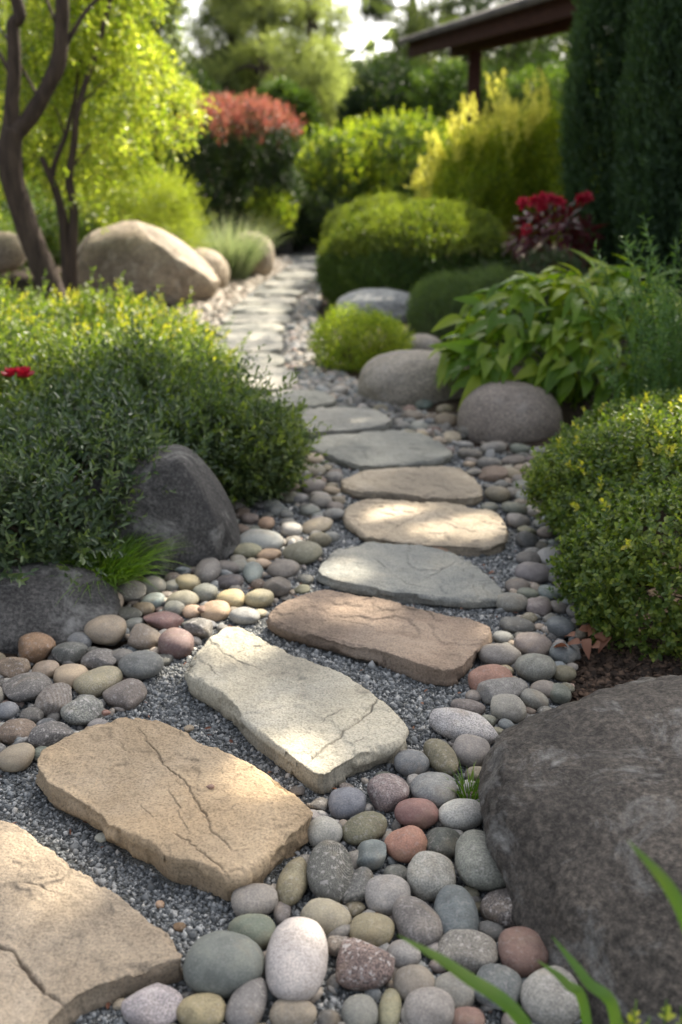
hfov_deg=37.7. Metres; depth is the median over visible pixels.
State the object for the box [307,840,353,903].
pebble
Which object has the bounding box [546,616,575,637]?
pebble
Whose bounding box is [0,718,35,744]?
pebble
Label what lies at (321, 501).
pebble
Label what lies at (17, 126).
forked tree
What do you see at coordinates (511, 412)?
boulder
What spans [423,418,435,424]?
pebble
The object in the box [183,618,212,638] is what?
pebble
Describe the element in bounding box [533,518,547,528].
pebble
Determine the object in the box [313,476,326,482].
pebble
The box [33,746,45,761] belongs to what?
pebble
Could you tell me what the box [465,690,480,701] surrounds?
pebble
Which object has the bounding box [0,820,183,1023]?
stepping stone
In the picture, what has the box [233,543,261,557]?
pebble
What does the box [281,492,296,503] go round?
pebble
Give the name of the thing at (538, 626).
pebble
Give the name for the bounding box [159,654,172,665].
pebble
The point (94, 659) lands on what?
pebble
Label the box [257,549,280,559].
pebble
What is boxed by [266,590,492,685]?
stepping stone
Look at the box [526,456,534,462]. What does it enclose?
pebble
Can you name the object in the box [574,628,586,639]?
pebble
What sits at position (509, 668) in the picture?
pebble
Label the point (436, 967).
pebble
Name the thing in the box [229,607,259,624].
pebble
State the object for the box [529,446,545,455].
pebble
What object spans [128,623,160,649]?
pebble
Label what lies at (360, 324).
shrub
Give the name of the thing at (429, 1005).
pebble
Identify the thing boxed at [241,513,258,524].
pebble
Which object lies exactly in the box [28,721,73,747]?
pebble
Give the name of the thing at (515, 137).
golden shrub
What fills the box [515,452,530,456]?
pebble
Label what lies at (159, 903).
pebble
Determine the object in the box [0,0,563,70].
sky
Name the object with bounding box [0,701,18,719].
pebble
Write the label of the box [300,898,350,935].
pebble
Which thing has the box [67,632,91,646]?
pebble
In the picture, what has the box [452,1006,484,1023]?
pebble
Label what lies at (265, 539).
pebble
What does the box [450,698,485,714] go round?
pebble
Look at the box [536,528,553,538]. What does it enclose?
pebble
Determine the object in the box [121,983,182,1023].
pebble
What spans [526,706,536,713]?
pebble
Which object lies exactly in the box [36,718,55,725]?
pebble
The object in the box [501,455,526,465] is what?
pebble
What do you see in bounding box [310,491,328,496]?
pebble
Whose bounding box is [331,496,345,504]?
pebble
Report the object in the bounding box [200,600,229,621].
pebble
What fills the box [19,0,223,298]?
slender tree
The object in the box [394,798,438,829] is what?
pebble
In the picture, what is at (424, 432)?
pebble
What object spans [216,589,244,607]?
pebble
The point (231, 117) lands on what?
red topped shrub
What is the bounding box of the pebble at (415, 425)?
[410,421,427,429]
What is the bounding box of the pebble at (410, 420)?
[403,418,416,423]
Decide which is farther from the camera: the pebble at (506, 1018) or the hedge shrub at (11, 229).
the hedge shrub at (11, 229)
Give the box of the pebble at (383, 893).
[364,874,410,915]
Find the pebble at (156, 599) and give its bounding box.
[141,592,164,607]
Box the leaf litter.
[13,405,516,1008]
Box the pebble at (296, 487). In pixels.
[286,483,300,491]
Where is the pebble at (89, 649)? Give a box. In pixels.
[86,647,98,652]
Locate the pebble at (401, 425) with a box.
[396,421,409,429]
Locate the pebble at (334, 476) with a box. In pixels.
[325,471,342,482]
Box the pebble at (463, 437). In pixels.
[460,434,465,440]
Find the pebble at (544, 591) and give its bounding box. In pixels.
[538,585,559,599]
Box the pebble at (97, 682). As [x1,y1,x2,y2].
[73,666,122,697]
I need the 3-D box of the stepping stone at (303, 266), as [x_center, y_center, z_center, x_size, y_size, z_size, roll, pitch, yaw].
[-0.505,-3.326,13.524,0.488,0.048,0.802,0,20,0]
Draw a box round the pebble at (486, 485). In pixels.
[483,483,493,488]
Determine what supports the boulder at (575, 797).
on the ground at (24, 280)
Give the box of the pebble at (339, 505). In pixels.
[326,502,343,508]
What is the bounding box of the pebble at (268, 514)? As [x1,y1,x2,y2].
[259,512,273,517]
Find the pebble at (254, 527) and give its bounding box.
[249,525,260,528]
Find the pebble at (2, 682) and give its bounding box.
[0,678,4,686]
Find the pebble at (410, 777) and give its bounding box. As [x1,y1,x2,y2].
[407,774,417,785]
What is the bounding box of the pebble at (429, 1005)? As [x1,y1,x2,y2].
[404,987,454,1023]
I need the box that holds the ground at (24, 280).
[0,190,681,701]
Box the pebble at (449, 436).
[443,431,460,442]
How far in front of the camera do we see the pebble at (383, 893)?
2.02 m
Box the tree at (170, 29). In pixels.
[0,0,196,235]
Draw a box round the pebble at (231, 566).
[219,560,238,573]
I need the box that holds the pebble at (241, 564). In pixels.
[234,560,247,572]
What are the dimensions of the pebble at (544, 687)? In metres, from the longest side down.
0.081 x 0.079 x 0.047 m
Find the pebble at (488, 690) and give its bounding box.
[476,677,527,704]
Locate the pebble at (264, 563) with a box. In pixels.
[255,558,271,568]
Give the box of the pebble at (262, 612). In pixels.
[256,609,266,617]
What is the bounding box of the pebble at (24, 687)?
[1,672,52,702]
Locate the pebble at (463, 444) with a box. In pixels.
[455,441,473,447]
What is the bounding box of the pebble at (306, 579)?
[297,574,313,584]
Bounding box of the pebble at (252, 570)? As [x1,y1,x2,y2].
[243,561,262,583]
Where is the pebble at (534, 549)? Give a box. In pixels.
[524,547,539,551]
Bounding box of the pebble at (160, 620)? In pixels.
[143,611,183,630]
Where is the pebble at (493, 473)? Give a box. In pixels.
[478,465,507,481]
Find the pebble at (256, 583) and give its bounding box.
[250,579,264,588]
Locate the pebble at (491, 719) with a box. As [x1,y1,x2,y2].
[482,714,496,726]
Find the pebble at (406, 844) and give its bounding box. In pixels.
[384,825,426,862]
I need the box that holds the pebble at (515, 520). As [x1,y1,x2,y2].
[506,513,529,528]
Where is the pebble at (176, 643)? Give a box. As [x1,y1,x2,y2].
[158,627,193,658]
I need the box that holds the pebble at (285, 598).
[281,596,291,600]
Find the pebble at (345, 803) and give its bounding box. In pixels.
[328,787,365,819]
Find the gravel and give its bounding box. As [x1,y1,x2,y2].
[0,442,581,1023]
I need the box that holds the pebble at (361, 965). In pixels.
[335,938,394,990]
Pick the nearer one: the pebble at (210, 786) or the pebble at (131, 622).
the pebble at (210, 786)
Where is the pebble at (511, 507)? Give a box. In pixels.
[501,501,527,514]
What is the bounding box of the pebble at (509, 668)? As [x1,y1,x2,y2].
[501,664,513,674]
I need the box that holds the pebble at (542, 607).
[526,598,551,616]
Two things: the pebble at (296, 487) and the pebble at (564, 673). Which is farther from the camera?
the pebble at (296, 487)
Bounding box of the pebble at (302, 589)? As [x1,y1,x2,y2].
[294,584,309,593]
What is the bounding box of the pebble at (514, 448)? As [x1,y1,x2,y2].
[509,443,528,453]
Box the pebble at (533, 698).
[520,688,548,710]
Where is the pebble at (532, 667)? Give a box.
[515,653,556,681]
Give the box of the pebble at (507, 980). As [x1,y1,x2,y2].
[474,963,522,1010]
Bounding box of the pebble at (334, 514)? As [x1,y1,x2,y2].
[323,508,343,520]
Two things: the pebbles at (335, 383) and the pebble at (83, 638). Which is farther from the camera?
the pebbles at (335, 383)
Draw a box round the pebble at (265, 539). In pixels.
[240,529,283,549]
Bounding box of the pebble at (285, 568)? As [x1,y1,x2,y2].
[267,559,299,577]
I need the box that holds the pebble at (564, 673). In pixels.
[553,665,575,681]
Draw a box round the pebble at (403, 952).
[387,939,420,968]
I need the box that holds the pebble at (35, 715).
[19,707,43,723]
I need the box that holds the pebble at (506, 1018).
[501,1012,515,1023]
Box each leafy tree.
[0,110,119,231]
[98,109,193,225]
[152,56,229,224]
[243,74,327,210]
[307,62,381,175]
[328,49,455,197]
[392,55,511,210]
[482,56,597,210]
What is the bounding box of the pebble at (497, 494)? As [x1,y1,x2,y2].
[484,486,510,502]
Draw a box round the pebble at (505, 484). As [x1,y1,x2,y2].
[494,481,508,487]
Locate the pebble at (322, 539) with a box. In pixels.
[308,532,331,547]
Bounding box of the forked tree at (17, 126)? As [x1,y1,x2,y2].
[0,0,162,306]
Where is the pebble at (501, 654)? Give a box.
[478,643,521,665]
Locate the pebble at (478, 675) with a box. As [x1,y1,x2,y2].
[468,664,512,689]
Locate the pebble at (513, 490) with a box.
[507,487,519,499]
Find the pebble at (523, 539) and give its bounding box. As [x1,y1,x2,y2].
[515,531,538,547]
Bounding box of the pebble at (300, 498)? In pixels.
[294,493,307,503]
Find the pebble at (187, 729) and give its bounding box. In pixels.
[184,725,193,732]
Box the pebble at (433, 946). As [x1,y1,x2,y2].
[426,941,437,959]
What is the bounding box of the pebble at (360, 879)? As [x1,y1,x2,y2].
[342,867,372,904]
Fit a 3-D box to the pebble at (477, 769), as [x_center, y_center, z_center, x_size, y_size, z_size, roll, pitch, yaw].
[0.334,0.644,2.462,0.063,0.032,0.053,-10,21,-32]
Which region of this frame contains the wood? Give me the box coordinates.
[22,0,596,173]
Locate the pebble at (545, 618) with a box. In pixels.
[542,613,555,622]
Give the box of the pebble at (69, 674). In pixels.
[53,664,87,688]
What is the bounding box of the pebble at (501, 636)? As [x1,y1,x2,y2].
[493,631,513,642]
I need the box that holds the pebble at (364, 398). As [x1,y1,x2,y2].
[355,394,367,402]
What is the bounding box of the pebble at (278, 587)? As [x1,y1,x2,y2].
[262,577,290,597]
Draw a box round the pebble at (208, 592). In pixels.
[192,583,217,602]
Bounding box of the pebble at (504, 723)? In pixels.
[498,718,513,728]
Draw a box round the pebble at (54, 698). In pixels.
[34,682,71,716]
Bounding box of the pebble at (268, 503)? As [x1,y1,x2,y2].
[262,499,280,509]
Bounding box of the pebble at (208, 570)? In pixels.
[193,557,221,583]
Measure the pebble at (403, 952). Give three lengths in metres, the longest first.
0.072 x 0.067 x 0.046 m
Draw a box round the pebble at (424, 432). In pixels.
[417,430,429,435]
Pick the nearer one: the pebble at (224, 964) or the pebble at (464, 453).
the pebble at (224, 964)
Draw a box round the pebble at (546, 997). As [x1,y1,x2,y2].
[520,965,580,1023]
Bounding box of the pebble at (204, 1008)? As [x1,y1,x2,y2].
[176,992,225,1023]
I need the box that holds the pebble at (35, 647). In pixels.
[18,632,55,663]
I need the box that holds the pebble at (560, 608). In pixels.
[550,601,566,613]
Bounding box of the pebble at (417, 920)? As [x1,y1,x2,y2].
[392,895,442,945]
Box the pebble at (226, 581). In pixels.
[216,574,243,589]
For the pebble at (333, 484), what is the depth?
4.59 m
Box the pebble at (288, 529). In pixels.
[280,522,302,536]
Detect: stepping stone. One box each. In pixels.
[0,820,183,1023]
[35,717,312,900]
[184,626,408,793]
[212,331,283,353]
[214,322,284,335]
[221,313,290,324]
[221,351,284,368]
[233,304,292,314]
[234,366,297,393]
[242,296,296,305]
[254,287,303,296]
[260,389,335,410]
[265,279,310,288]
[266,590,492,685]
[275,270,316,279]
[285,262,317,270]
[298,406,391,437]
[306,430,452,471]
[316,541,503,608]
[340,466,482,505]
[342,499,508,556]
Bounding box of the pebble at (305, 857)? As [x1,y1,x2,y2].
[299,854,309,862]
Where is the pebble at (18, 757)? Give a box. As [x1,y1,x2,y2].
[0,743,34,771]
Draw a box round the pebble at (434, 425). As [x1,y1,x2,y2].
[427,424,441,429]
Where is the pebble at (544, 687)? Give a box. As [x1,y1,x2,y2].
[530,680,553,697]
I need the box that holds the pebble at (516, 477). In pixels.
[512,474,525,481]
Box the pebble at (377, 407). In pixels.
[373,404,387,410]
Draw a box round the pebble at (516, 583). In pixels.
[505,578,529,591]
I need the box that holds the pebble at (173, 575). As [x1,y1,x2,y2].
[164,572,179,581]
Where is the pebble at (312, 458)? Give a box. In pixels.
[305,453,323,463]
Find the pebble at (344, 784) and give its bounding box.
[339,782,353,787]
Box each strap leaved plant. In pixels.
[398,935,621,1023]
[628,840,681,927]
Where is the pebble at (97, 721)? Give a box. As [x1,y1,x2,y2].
[87,718,107,725]
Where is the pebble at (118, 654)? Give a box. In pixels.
[112,649,131,665]
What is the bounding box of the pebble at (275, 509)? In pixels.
[268,504,287,516]
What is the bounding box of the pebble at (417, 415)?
[403,410,423,419]
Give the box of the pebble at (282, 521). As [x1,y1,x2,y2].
[279,518,296,525]
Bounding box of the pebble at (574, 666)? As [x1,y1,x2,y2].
[566,663,577,670]
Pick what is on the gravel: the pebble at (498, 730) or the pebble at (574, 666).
the pebble at (498, 730)
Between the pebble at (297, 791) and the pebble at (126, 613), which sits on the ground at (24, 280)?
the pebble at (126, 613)
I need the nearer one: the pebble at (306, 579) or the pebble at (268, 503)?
the pebble at (306, 579)
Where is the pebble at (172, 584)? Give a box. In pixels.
[165,579,179,590]
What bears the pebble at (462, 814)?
on the gravel
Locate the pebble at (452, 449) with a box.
[446,447,454,452]
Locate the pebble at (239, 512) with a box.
[235,507,249,518]
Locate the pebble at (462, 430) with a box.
[458,426,468,437]
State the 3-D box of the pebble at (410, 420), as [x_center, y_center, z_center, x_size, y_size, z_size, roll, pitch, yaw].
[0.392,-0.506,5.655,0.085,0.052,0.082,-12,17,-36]
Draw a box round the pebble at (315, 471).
[305,464,325,476]
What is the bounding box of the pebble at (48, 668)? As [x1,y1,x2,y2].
[32,660,58,677]
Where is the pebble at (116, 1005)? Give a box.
[112,998,124,1009]
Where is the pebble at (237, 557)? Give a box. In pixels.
[230,554,246,560]
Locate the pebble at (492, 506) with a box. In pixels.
[481,502,497,511]
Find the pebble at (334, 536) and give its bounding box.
[326,532,338,541]
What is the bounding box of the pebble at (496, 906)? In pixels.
[480,888,514,927]
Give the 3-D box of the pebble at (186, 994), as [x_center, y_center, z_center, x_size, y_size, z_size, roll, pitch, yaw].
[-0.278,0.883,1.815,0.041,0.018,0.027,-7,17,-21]
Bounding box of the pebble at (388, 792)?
[367,773,409,812]
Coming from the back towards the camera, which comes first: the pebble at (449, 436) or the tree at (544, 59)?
the tree at (544, 59)
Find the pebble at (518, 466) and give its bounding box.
[513,464,528,473]
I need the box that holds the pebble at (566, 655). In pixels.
[549,642,578,663]
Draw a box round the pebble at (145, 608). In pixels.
[133,602,154,616]
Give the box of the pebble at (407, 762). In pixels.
[394,749,429,776]
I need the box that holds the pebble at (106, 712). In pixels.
[102,710,110,715]
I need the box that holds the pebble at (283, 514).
[279,510,293,518]
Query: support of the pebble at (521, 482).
on the gravel
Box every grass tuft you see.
[19,523,194,604]
[442,761,479,801]
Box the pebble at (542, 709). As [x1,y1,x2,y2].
[537,706,551,712]
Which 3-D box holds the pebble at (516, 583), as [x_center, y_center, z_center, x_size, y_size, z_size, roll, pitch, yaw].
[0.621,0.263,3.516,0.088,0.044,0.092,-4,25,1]
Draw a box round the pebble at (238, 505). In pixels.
[231,499,246,510]
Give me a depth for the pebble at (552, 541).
3.91 m
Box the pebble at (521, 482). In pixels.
[512,479,528,489]
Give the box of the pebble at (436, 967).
[429,960,446,973]
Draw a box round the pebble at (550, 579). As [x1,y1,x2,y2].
[547,572,563,582]
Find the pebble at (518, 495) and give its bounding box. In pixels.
[515,490,528,502]
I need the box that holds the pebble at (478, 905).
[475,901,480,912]
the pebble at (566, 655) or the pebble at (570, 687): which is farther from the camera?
the pebble at (566, 655)
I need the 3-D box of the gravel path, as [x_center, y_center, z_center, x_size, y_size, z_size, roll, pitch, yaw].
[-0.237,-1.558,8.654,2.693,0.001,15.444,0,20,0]
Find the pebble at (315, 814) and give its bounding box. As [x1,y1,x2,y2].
[311,809,320,820]
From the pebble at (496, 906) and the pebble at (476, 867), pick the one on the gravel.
the pebble at (476, 867)
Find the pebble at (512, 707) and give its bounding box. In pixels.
[490,694,526,722]
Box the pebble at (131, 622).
[126,617,144,631]
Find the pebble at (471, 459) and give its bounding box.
[465,457,476,465]
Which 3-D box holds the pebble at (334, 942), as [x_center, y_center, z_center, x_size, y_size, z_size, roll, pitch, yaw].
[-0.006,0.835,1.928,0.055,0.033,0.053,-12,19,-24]
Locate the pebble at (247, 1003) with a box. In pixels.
[225,977,267,1023]
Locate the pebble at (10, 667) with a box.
[0,657,30,677]
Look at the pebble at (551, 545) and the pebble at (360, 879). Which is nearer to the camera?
the pebble at (360, 879)
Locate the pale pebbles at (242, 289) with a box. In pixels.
[174,255,293,334]
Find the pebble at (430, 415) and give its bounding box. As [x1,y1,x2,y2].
[423,413,437,419]
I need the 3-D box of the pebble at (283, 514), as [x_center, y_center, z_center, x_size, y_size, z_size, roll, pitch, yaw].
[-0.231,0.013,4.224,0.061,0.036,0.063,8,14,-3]
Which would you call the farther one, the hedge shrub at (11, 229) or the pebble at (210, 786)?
the hedge shrub at (11, 229)
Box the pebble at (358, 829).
[342,811,386,845]
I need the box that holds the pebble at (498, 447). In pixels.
[480,441,506,452]
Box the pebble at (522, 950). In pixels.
[498,926,548,977]
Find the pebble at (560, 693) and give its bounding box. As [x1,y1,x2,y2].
[550,683,571,703]
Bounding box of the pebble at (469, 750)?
[452,734,490,767]
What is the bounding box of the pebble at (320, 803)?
[310,797,328,811]
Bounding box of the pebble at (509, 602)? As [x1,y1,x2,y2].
[495,592,527,612]
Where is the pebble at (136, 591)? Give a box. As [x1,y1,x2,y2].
[115,580,145,601]
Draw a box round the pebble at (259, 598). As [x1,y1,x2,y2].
[244,589,273,607]
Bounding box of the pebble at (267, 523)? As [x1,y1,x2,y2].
[258,516,274,529]
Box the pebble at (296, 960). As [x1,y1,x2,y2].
[264,917,327,999]
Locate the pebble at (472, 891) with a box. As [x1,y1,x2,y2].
[463,885,478,896]
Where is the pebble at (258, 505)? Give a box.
[251,501,263,509]
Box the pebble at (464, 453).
[457,448,482,459]
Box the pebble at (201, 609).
[197,606,204,612]
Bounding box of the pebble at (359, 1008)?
[341,994,377,1023]
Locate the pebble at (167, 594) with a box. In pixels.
[162,591,172,597]
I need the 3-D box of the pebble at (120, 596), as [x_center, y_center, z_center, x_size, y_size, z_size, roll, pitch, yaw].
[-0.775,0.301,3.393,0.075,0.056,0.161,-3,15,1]
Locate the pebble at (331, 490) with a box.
[323,486,340,494]
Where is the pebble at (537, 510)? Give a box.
[531,508,542,518]
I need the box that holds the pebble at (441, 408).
[436,404,453,412]
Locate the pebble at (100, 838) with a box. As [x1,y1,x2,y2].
[94,832,105,842]
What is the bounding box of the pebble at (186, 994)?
[181,991,196,998]
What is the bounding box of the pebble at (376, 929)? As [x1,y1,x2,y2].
[349,912,394,946]
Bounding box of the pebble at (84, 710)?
[60,695,103,724]
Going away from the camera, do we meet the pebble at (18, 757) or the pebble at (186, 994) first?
the pebble at (186, 994)
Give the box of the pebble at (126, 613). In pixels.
[118,606,142,620]
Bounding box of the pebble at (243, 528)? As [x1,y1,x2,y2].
[238,523,249,534]
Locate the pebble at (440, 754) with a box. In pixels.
[423,738,458,775]
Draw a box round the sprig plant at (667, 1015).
[622,1000,681,1023]
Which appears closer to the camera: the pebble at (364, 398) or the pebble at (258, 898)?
the pebble at (258, 898)
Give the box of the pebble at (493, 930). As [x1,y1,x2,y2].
[478,921,504,941]
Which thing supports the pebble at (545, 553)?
on the gravel
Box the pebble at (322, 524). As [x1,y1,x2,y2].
[302,517,332,533]
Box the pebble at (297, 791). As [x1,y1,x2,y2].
[290,785,304,795]
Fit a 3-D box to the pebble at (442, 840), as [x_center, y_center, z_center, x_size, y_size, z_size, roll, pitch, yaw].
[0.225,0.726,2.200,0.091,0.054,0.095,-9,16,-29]
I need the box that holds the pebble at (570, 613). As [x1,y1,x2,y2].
[566,603,585,617]
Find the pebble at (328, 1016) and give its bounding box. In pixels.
[317,1009,342,1023]
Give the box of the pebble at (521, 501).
[514,498,527,503]
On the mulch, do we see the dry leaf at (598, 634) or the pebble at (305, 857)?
the dry leaf at (598, 634)
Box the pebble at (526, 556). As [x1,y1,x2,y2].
[516,551,541,563]
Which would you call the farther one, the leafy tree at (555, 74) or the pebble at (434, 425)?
the leafy tree at (555, 74)
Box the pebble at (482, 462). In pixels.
[477,457,501,467]
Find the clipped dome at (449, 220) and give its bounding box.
[308,190,519,312]
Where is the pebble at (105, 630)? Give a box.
[84,615,126,644]
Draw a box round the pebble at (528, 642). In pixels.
[514,632,551,654]
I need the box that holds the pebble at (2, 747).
[0,743,5,751]
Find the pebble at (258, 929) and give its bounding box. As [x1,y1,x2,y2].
[227,913,275,949]
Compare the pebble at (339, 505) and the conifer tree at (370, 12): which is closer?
the pebble at (339, 505)
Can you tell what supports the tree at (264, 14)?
on the ground at (24, 280)
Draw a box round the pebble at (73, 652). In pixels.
[51,642,87,663]
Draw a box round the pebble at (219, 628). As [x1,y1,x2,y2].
[216,624,227,631]
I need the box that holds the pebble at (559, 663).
[555,661,564,665]
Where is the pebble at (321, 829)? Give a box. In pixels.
[307,816,342,846]
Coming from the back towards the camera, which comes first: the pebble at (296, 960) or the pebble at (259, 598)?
the pebble at (259, 598)
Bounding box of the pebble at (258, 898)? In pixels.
[231,883,277,916]
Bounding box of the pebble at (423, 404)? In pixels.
[414,399,432,409]
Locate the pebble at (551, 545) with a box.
[547,544,564,552]
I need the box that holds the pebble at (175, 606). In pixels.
[163,600,184,615]
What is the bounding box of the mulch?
[566,626,681,700]
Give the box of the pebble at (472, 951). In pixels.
[437,929,497,974]
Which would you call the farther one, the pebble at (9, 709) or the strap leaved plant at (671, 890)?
the pebble at (9, 709)
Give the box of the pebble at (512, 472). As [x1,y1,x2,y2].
[507,468,521,478]
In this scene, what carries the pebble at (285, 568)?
on the gravel
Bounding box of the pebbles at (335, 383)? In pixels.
[282,269,456,442]
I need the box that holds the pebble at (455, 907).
[434,884,478,934]
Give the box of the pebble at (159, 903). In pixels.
[155,900,163,908]
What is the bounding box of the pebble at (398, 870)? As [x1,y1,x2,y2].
[383,864,406,880]
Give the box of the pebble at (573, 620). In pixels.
[571,617,589,627]
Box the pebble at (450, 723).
[429,707,497,744]
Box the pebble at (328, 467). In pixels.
[323,464,331,471]
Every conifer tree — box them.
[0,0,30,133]
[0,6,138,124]
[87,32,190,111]
[353,0,449,190]
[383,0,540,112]
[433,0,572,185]
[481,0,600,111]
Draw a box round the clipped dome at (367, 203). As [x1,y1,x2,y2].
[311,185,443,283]
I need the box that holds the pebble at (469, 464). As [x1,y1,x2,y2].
[463,461,475,467]
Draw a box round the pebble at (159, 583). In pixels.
[141,576,165,594]
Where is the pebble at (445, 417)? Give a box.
[434,412,456,426]
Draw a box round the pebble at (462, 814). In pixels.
[438,798,482,830]
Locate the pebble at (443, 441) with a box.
[433,436,446,444]
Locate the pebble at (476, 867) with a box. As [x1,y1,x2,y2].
[455,829,505,891]
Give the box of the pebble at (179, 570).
[175,567,187,573]
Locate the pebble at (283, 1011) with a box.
[269,999,316,1023]
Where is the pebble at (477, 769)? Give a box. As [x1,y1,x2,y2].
[465,766,480,780]
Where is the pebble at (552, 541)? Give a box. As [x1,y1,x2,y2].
[548,539,560,544]
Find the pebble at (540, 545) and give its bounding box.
[535,541,547,549]
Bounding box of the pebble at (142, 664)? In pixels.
[118,650,163,679]
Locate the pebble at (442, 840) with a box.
[426,827,459,857]
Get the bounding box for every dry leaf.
[553,643,567,647]
[564,631,574,636]
[567,638,580,644]
[579,625,587,631]
[581,638,591,658]
[588,624,595,636]
[591,640,599,647]
[594,631,607,646]
[598,635,611,652]
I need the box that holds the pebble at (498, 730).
[493,727,503,734]
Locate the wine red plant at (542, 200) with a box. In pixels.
[500,190,607,318]
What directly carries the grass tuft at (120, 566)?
on the ground at (24, 280)
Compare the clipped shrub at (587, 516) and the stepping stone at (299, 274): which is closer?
the clipped shrub at (587, 516)
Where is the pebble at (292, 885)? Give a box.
[276,857,307,905]
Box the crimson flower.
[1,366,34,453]
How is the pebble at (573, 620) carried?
on the mulch
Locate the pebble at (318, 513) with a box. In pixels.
[311,512,323,517]
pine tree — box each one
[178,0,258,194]
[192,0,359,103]
[223,0,361,196]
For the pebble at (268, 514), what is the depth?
4.21 m
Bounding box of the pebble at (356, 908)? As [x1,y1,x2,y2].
[345,901,365,917]
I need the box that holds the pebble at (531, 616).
[521,612,536,622]
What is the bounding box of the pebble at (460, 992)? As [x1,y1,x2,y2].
[434,972,474,1008]
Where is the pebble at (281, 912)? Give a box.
[273,901,290,924]
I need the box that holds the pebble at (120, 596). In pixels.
[117,592,123,606]
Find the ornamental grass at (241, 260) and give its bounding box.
[168,200,294,280]
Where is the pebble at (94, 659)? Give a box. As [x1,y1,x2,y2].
[81,648,116,669]
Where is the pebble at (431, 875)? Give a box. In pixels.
[407,851,455,901]
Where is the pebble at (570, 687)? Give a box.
[562,682,574,692]
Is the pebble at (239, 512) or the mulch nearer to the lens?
the mulch
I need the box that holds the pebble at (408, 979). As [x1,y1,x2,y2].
[393,964,434,1000]
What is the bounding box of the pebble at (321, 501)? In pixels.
[309,494,332,508]
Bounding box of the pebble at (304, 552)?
[282,541,322,564]
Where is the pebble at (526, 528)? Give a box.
[517,525,536,533]
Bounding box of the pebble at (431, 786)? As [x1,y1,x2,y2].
[409,772,456,809]
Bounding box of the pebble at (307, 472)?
[300,470,310,476]
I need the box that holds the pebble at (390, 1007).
[378,988,401,1023]
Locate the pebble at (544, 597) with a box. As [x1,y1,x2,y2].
[536,596,550,601]
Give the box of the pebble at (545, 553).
[537,547,561,564]
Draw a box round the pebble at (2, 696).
[0,687,4,703]
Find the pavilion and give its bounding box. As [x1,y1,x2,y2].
[398,0,613,222]
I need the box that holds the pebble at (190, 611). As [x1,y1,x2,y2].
[182,605,200,617]
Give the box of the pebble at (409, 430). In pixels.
[404,429,414,432]
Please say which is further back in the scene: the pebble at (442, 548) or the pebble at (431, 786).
the pebble at (442, 548)
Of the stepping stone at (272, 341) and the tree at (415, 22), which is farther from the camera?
the tree at (415, 22)
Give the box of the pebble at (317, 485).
[301,479,325,493]
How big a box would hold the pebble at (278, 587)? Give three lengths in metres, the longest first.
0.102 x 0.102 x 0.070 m
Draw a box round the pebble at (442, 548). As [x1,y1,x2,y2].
[433,546,448,551]
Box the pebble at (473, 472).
[466,468,481,475]
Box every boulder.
[0,231,26,272]
[0,562,120,653]
[78,221,219,306]
[79,444,239,578]
[192,248,229,288]
[229,231,274,276]
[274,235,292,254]
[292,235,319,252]
[336,288,417,321]
[357,349,467,411]
[404,334,441,352]
[457,381,562,443]
[478,675,681,1023]
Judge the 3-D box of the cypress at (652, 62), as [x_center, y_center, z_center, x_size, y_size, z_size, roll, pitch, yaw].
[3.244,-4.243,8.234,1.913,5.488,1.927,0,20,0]
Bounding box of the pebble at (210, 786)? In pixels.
[206,784,214,789]
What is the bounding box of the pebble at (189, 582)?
[175,574,200,590]
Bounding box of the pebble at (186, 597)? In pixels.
[166,590,198,605]
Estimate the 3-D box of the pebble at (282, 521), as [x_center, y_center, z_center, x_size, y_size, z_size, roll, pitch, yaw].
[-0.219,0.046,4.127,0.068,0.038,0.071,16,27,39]
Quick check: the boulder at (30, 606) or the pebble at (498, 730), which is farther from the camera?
the boulder at (30, 606)
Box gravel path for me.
[0,251,564,1023]
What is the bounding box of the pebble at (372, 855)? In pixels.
[357,839,386,870]
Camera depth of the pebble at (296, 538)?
3.93 m
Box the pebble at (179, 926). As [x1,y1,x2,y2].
[173,922,185,931]
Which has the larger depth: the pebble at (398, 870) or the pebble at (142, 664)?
the pebble at (142, 664)
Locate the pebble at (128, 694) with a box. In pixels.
[102,678,146,709]
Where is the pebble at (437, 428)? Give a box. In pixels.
[428,427,441,431]
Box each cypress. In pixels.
[554,0,681,288]
[607,0,681,321]
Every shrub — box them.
[0,174,104,273]
[0,211,48,279]
[0,267,251,407]
[0,304,241,464]
[0,338,250,591]
[4,288,111,336]
[4,291,331,507]
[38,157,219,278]
[168,85,309,245]
[243,185,299,245]
[263,180,353,251]
[284,104,462,230]
[306,299,415,372]
[404,66,567,250]
[405,263,525,343]
[456,240,588,323]
[490,307,681,401]
[515,385,681,668]
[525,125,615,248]
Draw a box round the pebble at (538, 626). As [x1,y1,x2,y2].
[534,623,544,629]
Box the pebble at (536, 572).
[514,561,549,583]
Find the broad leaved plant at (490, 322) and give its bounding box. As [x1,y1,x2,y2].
[428,248,681,412]
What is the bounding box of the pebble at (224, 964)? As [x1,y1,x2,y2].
[183,930,264,998]
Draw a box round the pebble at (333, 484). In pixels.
[326,482,338,486]
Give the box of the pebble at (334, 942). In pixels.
[327,935,349,956]
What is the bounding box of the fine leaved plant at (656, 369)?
[575,213,681,468]
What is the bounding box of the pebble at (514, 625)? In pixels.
[500,617,534,633]
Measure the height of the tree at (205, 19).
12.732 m
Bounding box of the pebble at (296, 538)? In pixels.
[285,536,300,543]
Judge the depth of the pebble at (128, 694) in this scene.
2.77 m
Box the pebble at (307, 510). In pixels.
[299,505,319,515]
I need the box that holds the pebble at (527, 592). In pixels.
[517,587,538,598]

